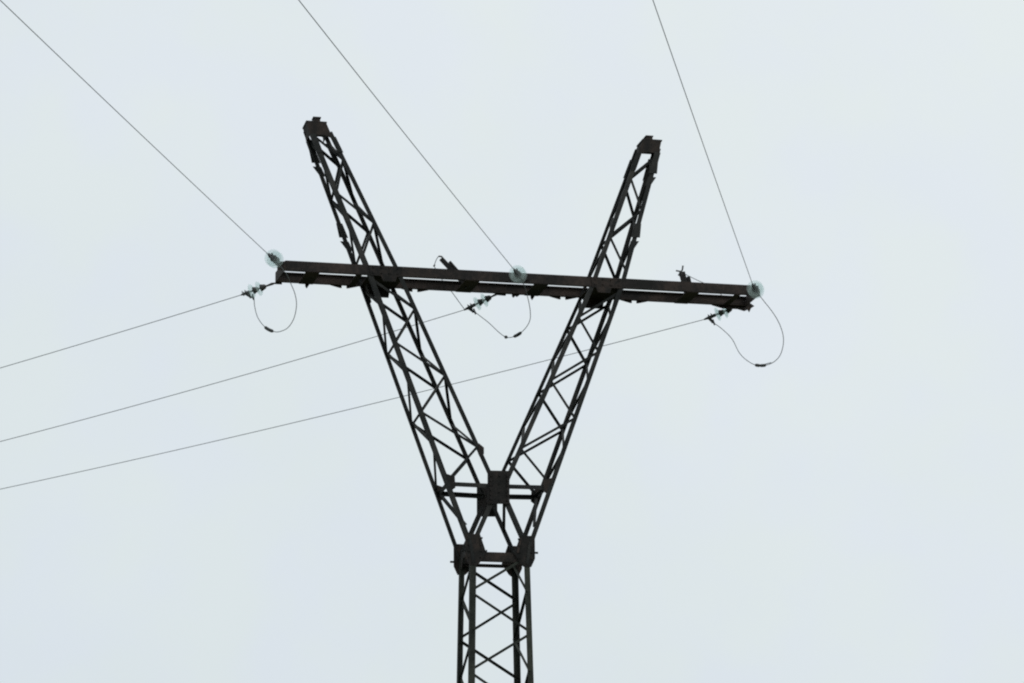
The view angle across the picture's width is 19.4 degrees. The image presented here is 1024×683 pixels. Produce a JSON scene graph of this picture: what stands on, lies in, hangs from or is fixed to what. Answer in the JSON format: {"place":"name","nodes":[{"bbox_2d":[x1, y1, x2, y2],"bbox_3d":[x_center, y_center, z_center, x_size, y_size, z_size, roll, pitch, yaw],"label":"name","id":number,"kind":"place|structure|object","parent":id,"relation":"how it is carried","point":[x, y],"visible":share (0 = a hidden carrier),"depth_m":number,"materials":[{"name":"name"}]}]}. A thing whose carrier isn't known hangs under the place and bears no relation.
{"place":"outdoors","nodes":[
{"label":"outdoors","id":0,"kind":"place"},
{"bbox_2d":[0,0,1023,682],"label":"sky","id":1,"kind":"structure","parent":0,"point":[848,506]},
{"bbox_3d":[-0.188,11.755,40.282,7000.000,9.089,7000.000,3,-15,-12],"label":"ground","id":2,"kind":"structure","parent":0,"visible":0},
{"bbox_2d":[270,116,758,682],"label":"lattice tower","id":3,"kind":"structure","parent":2,"relation":"on","point":[376,284],"depth_m":43.12,"materials":[{"name":"metal"}]},
{"bbox_2d":[241,284,270,299],"bbox_3d":[-3.672,-0.734,43.190,0.509,0.256,0.214,-6,-15,20],"label":"insulator string","id":4,"kind":"object","parent":3,"relation":"attached to","point":[255,290],"visible":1,"depth_m":43.17,"materials":[{"name":"metal"}]},
{"bbox_2d":[1,295,240,367],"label":"power cable","id":5,"kind":"object","parent":4,"relation":"attached to","point":[122,331],"visible":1,"depth_m":43.85,"materials":[{"name":"metal"}]},
{"bbox_2d":[267,253,280,263],"bbox_3d":[-3.345,-1.165,42.171,0.242,0.250,0.625,-3,-14,10],"label":"insulator string","id":6,"kind":"object","parent":3,"relation":"attached to","point":[276,258],"visible":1,"depth_m":42.15,"materials":[{"name":"glass"}]},
{"bbox_2d":[0,0,267,253],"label":"power cable","id":7,"kind":"object","parent":6,"relation":"attached to","point":[126,120],"visible":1,"depth_m":34.86,"materials":[{"name":"metal"}]},
{"bbox_2d":[254,254,296,332],"bbox_3d":[-3.319,-0.638,42.529,0.512,0.814,1.502,3,-15,-12],"label":"jumper cable","id":8,"kind":"object","parent":6,"relation":"hanging from","point":[268,329],"visible":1,"depth_m":42.74,"materials":[{"name":"metal"}]},
{"bbox_2d":[464,294,496,313],"bbox_3d":[-0.456,-0.552,43.902,0.539,0.298,0.214,-6,-15,21],"label":"insulator string","id":9,"kind":"object","parent":3,"relation":"attached to","point":[488,298],"visible":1,"depth_m":43.89,"materials":[{"name":"metal"}]},
{"bbox_2d":[0,310,462,441],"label":"power cable","id":10,"kind":"object","parent":9,"relation":"attached to","point":[222,381],"visible":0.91,"depth_m":45.19,"materials":[{"name":"metal"}]},
{"bbox_2d":[513,268,523,279],"bbox_3d":[0.084,-0.960,42.918,0.242,0.247,0.623,-3,-14,10],"label":"insulator string","id":11,"kind":"object","parent":3,"relation":"attached to","point":[520,274],"visible":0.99,"depth_m":42.90,"materials":[{"name":"glass"}]},
{"bbox_2d":[299,0,513,268],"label":"power cable","id":12,"kind":"object","parent":11,"relation":"attached to","point":[398,126],"visible":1,"depth_m":34.16,"materials":[{"name":"metal"}]},
{"bbox_2d":[476,270,530,338],"bbox_3d":[-0.031,-0.477,43.296,0.479,0.730,1.525,5,-15,-21],"label":"jumper cable","id":13,"kind":"object","parent":11,"relation":"hanging from","point":[515,335],"visible":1,"depth_m":43.39,"materials":[{"name":"metal"}]},
{"bbox_2d":[704,309,731,324],"bbox_3d":[3.118,-0.400,44.699,0.549,0.298,0.214,-6,-15,20],"label":"insulator string","id":14,"kind":"object","parent":3,"relation":"attached to","point":[711,316],"visible":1,"depth_m":44.71,"materials":[{"name":"metal"}]},
{"bbox_2d":[2,319,703,488],"bbox_3d":[-32.068,4.830,57.508,75.002,3.235,0.010,-6,-15,20],"label":"power cable","id":15,"kind":"object","parent":14,"relation":"attached to","point":[347,409],"visible":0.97,"depth_m":46.67,"materials":[{"name":"metal"}]},
{"bbox_2d":[752,284,759,294],"bbox_3d":[3.542,-0.759,43.673,0.242,0.243,0.631,-3,-15,12],"label":"insulator string","id":16,"kind":"object","parent":3,"relation":"attached to","point":[754,290],"visible":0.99,"depth_m":43.65,"materials":[{"name":"glass"}]},
{"bbox_2d":[653,0,752,283],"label":"power cable","id":17,"kind":"object","parent":16,"relation":"attached to","point":[699,134],"visible":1,"depth_m":35.38,"materials":[{"name":"metal"}]},
{"bbox_2d":[715,284,783,366],"bbox_3d":[3.580,-0.164,44.058,0.701,0.963,1.528,4,-15,-17],"label":"jumper cable","id":18,"kind":"object","parent":16,"relation":"hanging from","point":[760,365],"visible":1,"depth_m":44.20,"materials":[{"name":"metal"}]}
]}

